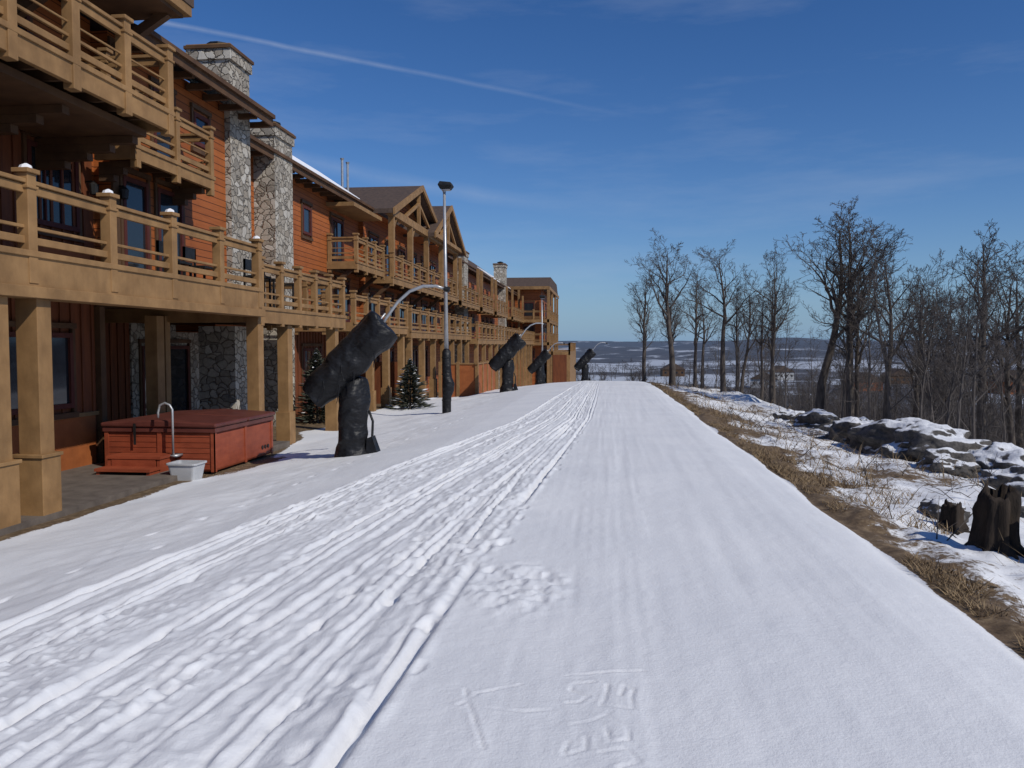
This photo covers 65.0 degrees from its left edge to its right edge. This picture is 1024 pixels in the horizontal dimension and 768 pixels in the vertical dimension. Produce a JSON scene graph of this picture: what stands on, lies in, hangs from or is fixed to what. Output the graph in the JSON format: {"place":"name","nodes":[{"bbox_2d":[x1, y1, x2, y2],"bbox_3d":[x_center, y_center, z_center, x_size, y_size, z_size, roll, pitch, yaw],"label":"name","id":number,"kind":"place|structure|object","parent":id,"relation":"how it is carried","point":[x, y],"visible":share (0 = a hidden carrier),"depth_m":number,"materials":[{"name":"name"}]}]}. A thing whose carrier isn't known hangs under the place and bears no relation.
{"place":"outdoors","nodes":[
{"label":"outdoors","id":0,"kind":"place"},
{"bbox_2d":[292,155,359,198],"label":"roof snow","id":1,"kind":"structure","parent":0,"point":[310,168],"depth_m":31.15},
{"bbox_2d":[0,337,1023,767],"bbox_3d":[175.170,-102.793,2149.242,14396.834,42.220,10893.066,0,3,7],"label":"snowy ground","id":2,"kind":"structure","parent":0,"point":[618,569],"depth_m":5.36,"materials":[{"name":"snow"}]},
{"bbox_2d":[0,33,130,462],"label":"dark boards","id":3,"kind":"object","parent":2,"relation":"on","point":[117,369],"visible":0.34,"depth_m":15.32,"materials":[{"name":"wood"}]},
{"bbox_2d":[18,0,226,281],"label":"walls","id":4,"kind":"structure","parent":3,"relation":"on","point":[203,211],"depth_m":18.56,"materials":[{"name":"brown wood"}]},
{"bbox_2d":[86,181,128,199],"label":"wall lamps","id":5,"kind":"object","parent":4,"relation":"attached to","point":[94,189],"depth_m":15.36,"materials":[{"name":"metal"}]},
{"bbox_2d":[0,0,275,461],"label":"dark timber","id":6,"kind":"object","parent":2,"relation":"on","point":[57,121],"visible":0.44,"depth_m":14.60,"materials":[{"name":"wood"}]},
{"bbox_2d":[9,0,209,415],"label":"window frames","id":7,"kind":"structure","parent":6,"relation":"attached to","point":[76,229],"depth_m":15.97,"materials":[{"name":"wood"}]},
{"bbox_2d":[9,24,205,415],"bbox_3d":[-8.626,-2.614,18.196,2.232,8.010,13.960,0,3,7],"label":"window glass","id":8,"kind":"object","parent":7,"relation":"in","point":[135,230],"visible":0.35,"depth_m":16.19,"materials":[{"name":"glass"}]},
{"bbox_2d":[58,0,212,88],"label":"roof","id":9,"kind":"structure","parent":6,"relation":"on","point":[95,26],"depth_m":18.42,"materials":[{"name":"brown"}]},
{"bbox_2d":[156,240,293,309],"bbox_3d":[-6.284,-2.370,18.846,0.700,1.200,6.300,0,3,7],"label":"furniture","id":10,"kind":"object","parent":6,"relation":"on","point":[189,253],"visible":0.24,"depth_m":17.11,"materials":[{"name":"metal"}]},
{"bbox_2d":[0,441,289,535],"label":"patio","id":11,"kind":"structure","parent":2,"relation":"on","point":[85,487],"depth_m":13.12,"materials":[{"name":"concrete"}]},
{"bbox_2d":[94,402,274,475],"bbox_3d":[-6.509,0.934,15.944,2.290,1.322,3.570,0,3,7],"label":"hot tub","id":12,"kind":"object","parent":11,"relation":"on","point":[216,439],"visible":0.98,"depth_m":15.10,"materials":[{"name":"brown wood"}]},
{"bbox_2d":[0,0,346,528],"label":"timber","id":13,"kind":"object","parent":2,"relation":"on","point":[34,282],"visible":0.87,"depth_m":12.60,"materials":[{"name":"wood"}]},
{"bbox_2d":[12,246,95,470],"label":"red panels","id":14,"kind":"object","parent":13,"relation":"attached to","point":[75,440],"visible":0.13,"depth_m":15.01,"materials":[{"name":"wood"}]},
{"bbox_2d":[19,163,259,237],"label":"snow caps","id":15,"kind":"object","parent":13,"relation":"on","point":[104,191],"visible":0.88,"depth_m":12.25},
{"bbox_2d":[166,460,206,480],"bbox_3d":[-5.828,1.567,14.400,0.570,0.340,0.470,0,3,7],"label":"plastic storage bin","id":16,"kind":"object","parent":2,"relation":"on","point":[187,470],"visible":0.92,"depth_m":14.22,"materials":[{"name":"plastic"}]},
{"bbox_2d":[129,47,251,417],"bbox_3d":[-11.989,-3.466,24.083,10.660,10.280,7.600,0,3,7],"label":"stone chimney","id":17,"kind":"object","parent":2,"relation":"on","point":[218,354],"visible":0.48,"depth_m":20.70,"materials":[{"name":"stone"}]},
{"bbox_2d":[206,41,225,43],"bbox_3d":[-7.562,-8.702,20.775,0.640,0.260,0.609,0,3,7],"label":"chimney cap","id":18,"kind":"object","parent":17,"relation":"on","point":[210,42],"visible":0.23,"depth_m":20.48,"materials":[{"name":"metal"}]},
{"bbox_2d":[250,126,295,425],"bbox_3d":[-7.505,-3.195,25.194,0.940,9.230,1.520,0,3,7],"label":"stone chimney","id":19,"kind":"object","parent":2,"relation":"on","point":[273,205],"visible":0.5,"depth_m":24.57,"materials":[{"name":"stone"}]},
{"bbox_2d":[293,348,324,421],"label":"spruce tree","id":20,"kind":"object","parent":2,"relation":"on","point":[309,408],"visible":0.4,"depth_m":25.79,"materials":[{"name":"green plant"}]},
{"bbox_2d":[250,123,376,406],"bbox_3d":[-6.480,-3.586,28.282,2.350,8.910,13.040,0,3,7],"label":"dark timber","id":21,"kind":"object","parent":2,"relation":"on","point":[261,148],"visible":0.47,"depth_m":28.45,"materials":[{"name":"wood"}]},
{"bbox_2d":[303,205,349,402],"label":"window frames","id":22,"kind":"structure","parent":21,"relation":"attached to","point":[310,234],"depth_m":30.28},
{"bbox_2d":[304,209,347,380],"bbox_3d":[-7.123,-2.958,30.906,0.042,6.960,5.160,0,3,7],"label":"window glass","id":23,"kind":"object","parent":22,"relation":"in","point":[307,228],"visible":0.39,"depth_m":31.57,"materials":[{"name":"glass"}]},
{"bbox_2d":[295,331,345,414],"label":"dark boards","id":24,"kind":"object","parent":2,"relation":"on","point":[317,337],"visible":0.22,"depth_m":28.32,"materials":[{"name":"wood"}]},
{"bbox_2d":[170,156,358,332],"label":"walls","id":25,"kind":"structure","parent":24,"relation":"on","point":[308,255],"depth_m":29.43,"materials":[{"name":"brown wood"}]},
{"bbox_2d":[273,122,408,411],"bbox_3d":[-6.244,-3.368,29.561,2.450,9.550,10.490,0,3,7],"label":"timber","id":26,"kind":"object","parent":2,"relation":"on","point":[355,211],"visible":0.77,"depth_m":31.55,"materials":[{"name":"wood"}]},
{"bbox_2d":[302,285,449,456],"bbox_3d":[-2.574,-0.179,15.226,2.746,3.421,0.942,0,3,7],"label":"snow gun","id":27,"kind":"object","parent":2,"relation":"on","point":[362,345],"visible":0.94,"depth_m":15.05,"materials":[{"name":"metal"}]},
{"bbox_2d":[359,203,448,391],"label":"walls","id":28,"kind":"structure","parent":2,"relation":"on","point":[380,228],"depth_m":40.56,"materials":[{"name":"brown wood"}]},
{"bbox_2d":[360,362,397,403],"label":"dark boards","id":29,"kind":"object","parent":28,"relation":"attached to","point":[378,375],"visible":0.07,"depth_m":35.00,"materials":[{"name":"wood"}]},
{"bbox_2d":[303,183,464,255],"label":"roof","id":30,"kind":"structure","parent":28,"relation":"on","point":[381,200],"depth_m":39.46,"materials":[{"name":"brown"}]},
{"bbox_2d":[340,158,349,190],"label":"vent pipes","id":31,"kind":"object","parent":30,"relation":"on","point":[342,173],"visible":0.59,"depth_m":36.91,"materials":[{"name":"metal"}]},
{"bbox_2d":[370,235,435,381],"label":"window frames","id":32,"kind":"structure","parent":28,"relation":"attached to","point":[377,239],"depth_m":43.33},
{"bbox_2d":[371,238,434,379],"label":"window glass","id":33,"kind":"object","parent":32,"relation":"in","point":[401,320],"visible":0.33,"depth_m":44.01,"materials":[{"name":"glass"}]},
{"bbox_2d":[384,358,435,409],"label":"spruce tree","id":34,"kind":"object","parent":2,"relation":"on","point":[407,395],"visible":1,"depth_m":30.95,"materials":[{"name":"green plant"}]},
{"bbox_2d":[368,231,454,384],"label":"dark timber","id":35,"kind":"object","parent":2,"relation":"on","point":[386,286],"visible":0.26,"depth_m":40.69,"materials":[{"name":"wood"}]},
{"bbox_2d":[365,185,471,401],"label":"timber","id":36,"kind":"object","parent":2,"relation":"on","point":[411,225],"visible":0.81,"depth_m":40.14,"materials":[{"name":"wood"}]},
{"bbox_2d":[438,181,454,413],"bbox_3d":[-2.138,-2.717,26.314,0.504,7.738,0.409,0,3,7],"label":"street lamp","id":37,"kind":"object","parent":2,"relation":"on","point":[448,383],"visible":0.97,"depth_m":26.28,"materials":[{"name":"metal"}]},
{"bbox_2d":[438,360,495,397],"bbox_3d":[-2.291,-0.223,43.187,2.020,2.080,6.810,0,3,7],"label":"wooden fence","id":38,"kind":"object","parent":2,"relation":"on","point":[469,379],"visible":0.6,"depth_m":39.90,"materials":[{"name":"wood"}]},
{"bbox_2d":[438,256,511,362],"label":"walls","id":39,"kind":"structure","parent":2,"relation":"on","point":[472,279],"depth_m":65.80,"materials":[{"name":"brown wood"}]},
{"bbox_2d":[468,260,488,275],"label":"roof","id":40,"kind":"structure","parent":39,"relation":"on","point":[472,264],"depth_m":76.37,"materials":[{"name":"white"}]},
{"bbox_2d":[442,251,517,338],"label":"dark timber","id":41,"kind":"object","parent":2,"relation":"on","point":[472,271],"visible":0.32,"depth_m":65.77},
{"bbox_2d":[450,275,510,339],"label":"window frames","id":42,"kind":"structure","parent":41,"relation":"attached to","point":[472,316],"depth_m":64.52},
{"bbox_2d":[451,286,510,337],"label":"window glass","id":43,"kind":"object","parent":42,"relation":"in","point":[483,320],"visible":0.24,"depth_m":70.18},
{"bbox_2d":[455,253,506,388],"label":"stone chimney","id":44,"kind":"object","parent":2,"relation":"on","point":[500,273],"visible":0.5,"depth_m":79.35,"materials":[{"name":"stone"}]},
{"bbox_2d":[439,252,534,388],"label":"timber","id":45,"kind":"object","parent":2,"relation":"on","point":[478,302],"visible":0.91,"depth_m":63.14,"materials":[{"name":"wood"}]},
{"bbox_2d":[488,323,545,392],"bbox_3d":[0.259,-1.210,38.172,2.753,3.420,0.926,0,3,4],"label":"snow gun","id":46,"kind":"object","parent":2,"relation":"on","point":[508,351],"visible":0.97,"depth_m":37.95,"materials":[{"name":"metal"}]},
{"bbox_2d":[512,301,546,364],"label":"dark timber","id":47,"kind":"object","parent":2,"relation":"on","point":[534,324],"visible":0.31,"depth_m":92.30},
{"bbox_2d":[512,303,543,361],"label":"window glass","id":48,"kind":"object","parent":47,"relation":"in","point":[528,306],"visible":0.21,"depth_m":92.20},
{"bbox_2d":[512,289,550,386],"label":"walls","id":49,"kind":"structure","parent":2,"relation":"on","point":[531,294],"depth_m":92.25,"materials":[{"name":"brown wood"}]},
{"bbox_2d":[512,302,546,362],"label":"window frames","id":50,"kind":"structure","parent":49,"relation":"attached to","point":[533,328],"depth_m":92.32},
{"bbox_2d":[507,277,557,297],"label":"roof","id":51,"kind":"structure","parent":49,"relation":"on","point":[539,281],"depth_m":93.76,"materials":[{"name":"brown"}]},
{"bbox_2d":[508,286,575,382],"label":"timber","id":52,"kind":"object","parent":2,"relation":"on","point":[552,337],"visible":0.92,"depth_m":92.92,"materials":[{"name":"wood"}]},
{"bbox_2d":[553,355,566,382],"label":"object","id":53,"kind":"object","parent":52,"relation":"attached to","point":[559,368],"visible":0.64,"depth_m":92.95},
{"bbox_2d":[539,295,545,381],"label":"street lamp","id":54,"kind":"object","parent":2,"relation":"on","point":[542,296],"visible":0.54,"depth_m":63.96,"materials":[{"name":"metal"}]},
{"bbox_2d":[527,342,564,384],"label":"snow gun","id":55,"kind":"object","parent":2,"relation":"on","point":[539,361],"visible":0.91,"depth_m":58.84,"materials":[{"name":"metal"}]},
{"bbox_2d":[574,342,606,380],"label":"snow gun","id":56,"kind":"object","parent":2,"relation":"on","point":[585,359],"visible":0.91,"depth_m":61.45,"materials":[{"name":"metal"}]},
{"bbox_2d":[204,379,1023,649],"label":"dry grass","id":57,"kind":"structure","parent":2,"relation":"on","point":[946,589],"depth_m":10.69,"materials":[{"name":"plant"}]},
{"bbox_2d":[622,269,661,381],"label":"bare tree","id":58,"kind":"object","parent":2,"relation":"on","point":[639,305],"visible":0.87,"depth_m":49.23,"materials":[{"name":"brown plant"}]},
{"bbox_2d":[630,309,657,361],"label":"bare tree","id":59,"kind":"object","parent":2,"relation":"on","point":[648,329],"visible":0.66,"depth_m":57.20,"materials":[{"name":"brown plant"}]},
{"bbox_2d":[626,229,713,385],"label":"bare tree","id":60,"kind":"object","parent":2,"relation":"on","point":[665,296],"visible":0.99,"depth_m":44.51,"materials":[{"name":"brown plant"}]},
{"bbox_2d":[653,291,688,378],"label":"bare tree","id":61,"kind":"object","parent":2,"relation":"on","point":[669,300],"visible":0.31,"depth_m":60.71,"materials":[{"name":"brown plant"}]},
{"bbox_2d":[655,290,689,343],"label":"bare tree","id":62,"kind":"object","parent":2,"relation":"on","point":[674,326],"visible":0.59,"depth_m":53.86,"materials":[{"name":"brown plant"}]},
{"bbox_2d":[660,369,684,375],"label":"walls","id":63,"kind":"structure","parent":2,"relation":"on","point":[664,374],"depth_m":468.57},
{"bbox_2d":[661,364,685,369],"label":"roof","id":64,"kind":"structure","parent":63,"relation":"on","point":[666,367],"depth_m":468.01,"materials":[{"name":"brown"}]},
{"bbox_2d":[670,263,719,386],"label":"bare tree","id":65,"kind":"object","parent":2,"relation":"on","point":[698,318],"visible":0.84,"depth_m":46.76,"materials":[{"name":"brown plant"}]},
{"bbox_2d":[672,283,734,388],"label":"bare tree","id":66,"kind":"object","parent":2,"relation":"on","point":[702,361],"visible":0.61,"depth_m":56.77,"materials":[{"name":"brown plant"}]},
{"bbox_2d":[674,239,772,391],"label":"bare tree","id":67,"kind":"object","parent":2,"relation":"on","point":[722,359],"visible":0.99,"depth_m":40.93,"materials":[{"name":"brown plant"}]},
{"bbox_2d":[715,279,759,391],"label":"bare tree","id":68,"kind":"object","parent":2,"relation":"on","point":[737,306],"visible":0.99,"depth_m":39.98,"materials":[{"name":"brown plant"}]},
{"bbox_2d":[721,274,777,393],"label":"bare tree","id":69,"kind":"object","parent":2,"relation":"on","point":[745,361],"visible":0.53,"depth_m":44.46,"materials":[{"name":"brown plant"}]},
{"bbox_2d":[741,290,781,400],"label":"bare tree","id":70,"kind":"object","parent":2,"relation":"on","point":[761,341],"visible":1,"depth_m":36.81,"materials":[{"name":"brown plant"}]},
{"bbox_2d":[750,379,776,387],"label":"walls","id":71,"kind":"structure","parent":2,"relation":"on","point":[752,380],"depth_m":376.61,"materials":[{"name":"white plastic"}]},
{"bbox_2d":[741,267,796,404],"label":"bare tree","id":72,"kind":"object","parent":2,"relation":"on","point":[769,346],"visible":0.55,"depth_m":42.70,"materials":[{"name":"brown plant"}]},
{"bbox_2d":[743,241,799,403],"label":"bare tree","id":73,"kind":"object","parent":2,"relation":"on","point":[771,378],"visible":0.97,"depth_m":38.78,"materials":[{"name":"brown plant"}]},
{"bbox_2d":[768,372,793,379],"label":"walls","id":74,"kind":"structure","parent":2,"relation":"on","point":[791,373],"depth_m":433.01,"materials":[{"name":"white plastic"}]},
{"bbox_2d":[768,365,793,371],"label":"roof","id":75,"kind":"structure","parent":74,"relation":"on","point":[783,367],"depth_m":432.08,"materials":[{"name":"grey"}]},
{"bbox_2d":[773,409,804,423],"bbox_3d":[8.189,1.054,23.525,1.040,0.664,1.726,1,3,22],"label":"boulder","id":76,"kind":"object","parent":2,"relation":"on","point":[788,413],"visible":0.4,"depth_m":23.12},
{"bbox_2d":[576,357,1023,442],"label":"distant trees","id":77,"kind":"object","parent":2,"relation":"on","point":[834,409],"visible":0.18,"depth_m":123.74,"materials":[{"name":"brown plant"}]},
{"bbox_2d":[793,409,840,431],"bbox_3d":[8.123,1.092,20.969,1.471,0.873,1.439,0,3,6],"label":"boulder","id":78,"kind":"object","parent":2,"relation":"on","point":[821,419],"visible":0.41,"depth_m":20.71,"materials":[{"name":"stone"}]},
{"bbox_2d":[801,247,881,416],"bbox_3d":[13.038,-1.457,31.963,3.047,8.101,2.593,0,3,9],"label":"bare tree","id":79,"kind":"object","parent":2,"relation":"on","point":[847,346],"visible":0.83,"depth_m":31.69,"materials":[{"name":"brown plant"}]},
{"bbox_2d":[773,197,912,409],"bbox_3d":[13.436,-2.818,32.944,5.698,10.078,4.709,-1,3,-23],"label":"bare tree","id":80,"kind":"object","parent":2,"relation":"on","point":[821,391],"visible":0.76,"depth_m":33.21,"materials":[{"name":"brown plant"}]},
{"bbox_2d":[825,416,874,443],"bbox_3d":[8.279,1.291,18.853,1.813,1.078,1.687,-2,4,-38],"label":"boulder","id":81,"kind":"object","parent":2,"relation":"on","point":[842,424],"visible":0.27,"depth_m":18.48,"materials":[{"name":"stone"}]},
{"bbox_2d":[793,201,907,416],"bbox_3d":[13.565,-2.333,32.425,4.531,10.196,3.430,-2,3,-33],"label":"bare tree","id":82,"kind":"object","parent":2,"relation":"on","point":[838,301],"visible":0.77,"depth_m":32.26,"materials":[{"name":"brown plant"}]},
{"bbox_2d":[681,218,1023,448],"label":"understory saplings","id":83,"kind":"object","parent":2,"relation":"on","point":[966,394],"visible":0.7,"depth_m":24.70,"materials":[{"name":"plant"}]},
{"bbox_2d":[819,256,893,417],"bbox_3d":[15.536,-1.329,36.340,3.264,9.182,2.471,-1,3,-24],"label":"bare tree","id":84,"kind":"object","parent":2,"relation":"on","point":[858,354],"visible":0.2,"depth_m":36.33,"materials":[{"name":"brown plant"}]},
{"bbox_2d":[704,394,1022,587],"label":"fallen branches","id":85,"kind":"object","parent":2,"relation":"on","point":[873,461],"visible":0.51,"depth_m":13.00,"materials":[{"name":"wood"}]},
{"bbox_2d":[821,229,958,418],"bbox_3d":[14.203,-1.285,30.580,3.851,9.111,4.406,0,3,-6],"label":"bare tree","id":86,"kind":"object","parent":2,"relation":"on","point":[885,402],"visible":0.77,"depth_m":30.57,"materials":[{"name":"brown plant"}]},
{"bbox_2d":[881,375,910,383],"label":"walls","id":87,"kind":"structure","parent":2,"relation":"on","point":[895,379],"depth_m":397.23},
{"bbox_2d":[846,417,970,453],"bbox_3d":[8.380,1.343,17.016,1.761,1.199,2.459,-1,3,-14],"label":"boulder","id":88,"kind":"object","parent":2,"relation":"on","point":[872,437],"visible":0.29,"depth_m":17.00,"materials":[{"name":"stone"}]},
{"bbox_2d":[866,255,967,416],"bbox_3d":[16.836,-0.654,33.751,3.221,9.479,3.898,-2,3,-36],"label":"bare tree","id":89,"kind":"object","parent":2,"relation":"on","point":[928,298],"visible":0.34,"depth_m":33.58,"materials":[{"name":"brown plant"}]},
{"bbox_2d":[876,276,961,417],"bbox_3d":[15.754,-0.167,31.474,2.926,8.230,2.215,2,3,35],"label":"bare tree","id":90,"kind":"object","parent":2,"relation":"on","point":[916,386],"visible":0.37,"depth_m":31.28,"materials":[{"name":"brown plant"}]},
{"bbox_2d":[879,421,991,462],"bbox_3d":[8.215,1.325,15.492,2.196,1.163,1.647,0,3,-3],"label":"boulder","id":91,"kind":"object","parent":2,"relation":"on","point":[919,437],"visible":0.51,"depth_m":15.08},
{"bbox_2d":[905,292,982,422],"bbox_3d":[13.640,0.291,25.751,2.478,6.589,2.109,-1,3,-12],"label":"bare tree","id":92,"kind":"object","parent":2,"relation":"on","point":[946,351],"visible":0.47,"depth_m":25.52,"materials":[{"name":"brown plant"}]},
{"bbox_2d":[917,498,970,523],"bbox_3d":[4.973,1.510,9.253,0.467,0.367,0.650,-1,3,-11],"label":"boulder","id":93,"kind":"object","parent":2,"relation":"on","point":[930,505],"visible":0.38,"depth_m":9.17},
{"bbox_2d":[916,447,980,477],"bbox_3d":[7.666,1.429,14.129,1.037,0.641,0.962,1,3,14],"label":"boulder","id":94,"kind":"object","parent":2,"relation":"on","point":[968,458],"visible":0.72,"depth_m":13.90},
{"bbox_2d":[936,499,969,534],"bbox_3d":[4.767,1.435,8.699,0.395,0.376,0.422,-3,4,-45],"label":"tree stump","id":95,"kind":"object","parent":2,"relation":"on","point":[951,514],"visible":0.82,"depth_m":8.62,"materials":[{"name":"brown wood"}]},
{"bbox_2d":[920,218,1023,439],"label":"bare tree","id":96,"kind":"object","parent":2,"relation":"on","point":[983,338],"visible":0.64,"depth_m":27.00,"materials":[{"name":"brown plant"}]},
{"bbox_2d":[953,240,1023,445],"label":"bare tree","id":97,"kind":"object","parent":2,"relation":"on","point":[1007,384],"visible":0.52,"depth_m":27.87,"materials":[{"name":"brown plant"}]},
{"bbox_2d":[953,252,1023,447],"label":"bare tree","id":98,"kind":"object","parent":2,"relation":"on","point":[1017,411],"visible":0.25,"depth_m":31.86,"materials":[{"name":"brown plant"}]},
{"bbox_2d":[965,483,1023,559],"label":"tree stump","id":99,"kind":"object","parent":2,"relation":"on","point":[994,510],"visible":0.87,"depth_m":7.28,"materials":[{"name":"brown wood"}]},
{"bbox_2d":[967,442,1023,477],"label":"boulder","id":100,"kind":"object","parent":2,"relation":"on","point":[1009,455],"visible":0.39,"depth_m":13.87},
{"bbox_2d":[967,465,1023,488],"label":"boulder","id":101,"kind":"object","parent":2,"relation":"on","point":[1003,476],"visible":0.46,"depth_m":13.01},
{"bbox_2d":[987,381,1023,393],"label":"walls","id":102,"kind":"structure","parent":2,"relation":"on","point":[1002,387],"depth_m":334.10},
{"bbox_2d":[991,370,1023,381],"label":"roof","id":103,"kind":"structure","parent":102,"relation":"on","point":[1010,373],"depth_m":335.33,"materials":[{"name":"brown"}]},
{"bbox_2d":[995,302,1023,376],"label":"bare tree","id":104,"kind":"object","parent":2,"relation":"on","point":[1017,336],"visible":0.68,"depth_m":24.04,"materials":[{"name":"brown plant"}]},
{"bbox_2d":[1004,481,1023,496],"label":"boulder","id":105,"kind":"object","parent":2,"relation":"on","point":[1019,485],"visible":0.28,"depth_m":11.63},
{"bbox_2d":[1020,497,1023,516],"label":"boulder","id":106,"kind":"object","parent":2,"relation":"on","point":[1022,510],"visible":0.04,"depth_m":9.76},
{"bbox_2d":[134,0,1023,341],"label":"sky","id":107,"kind":"structure","parent":0,"point":[564,133],"materials":[{"name":"blue"}]},
{"bbox_2d":[881,368,910,375],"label":"roof","id":108,"kind":"structure","parent":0,"point":[892,369],"depth_m":396.73,"materials":[{"name":"brown"}]},
{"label":"walls","id":109,"kind":"object","parent":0,"visible":0},
{"bbox_2d":[845,372,880,381],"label":"roof","id":110,"kind":"structure","parent":109,"relation":"on","point":[864,377],"depth_m":355.58,"materials":[{"name":"brown"}]}
]}

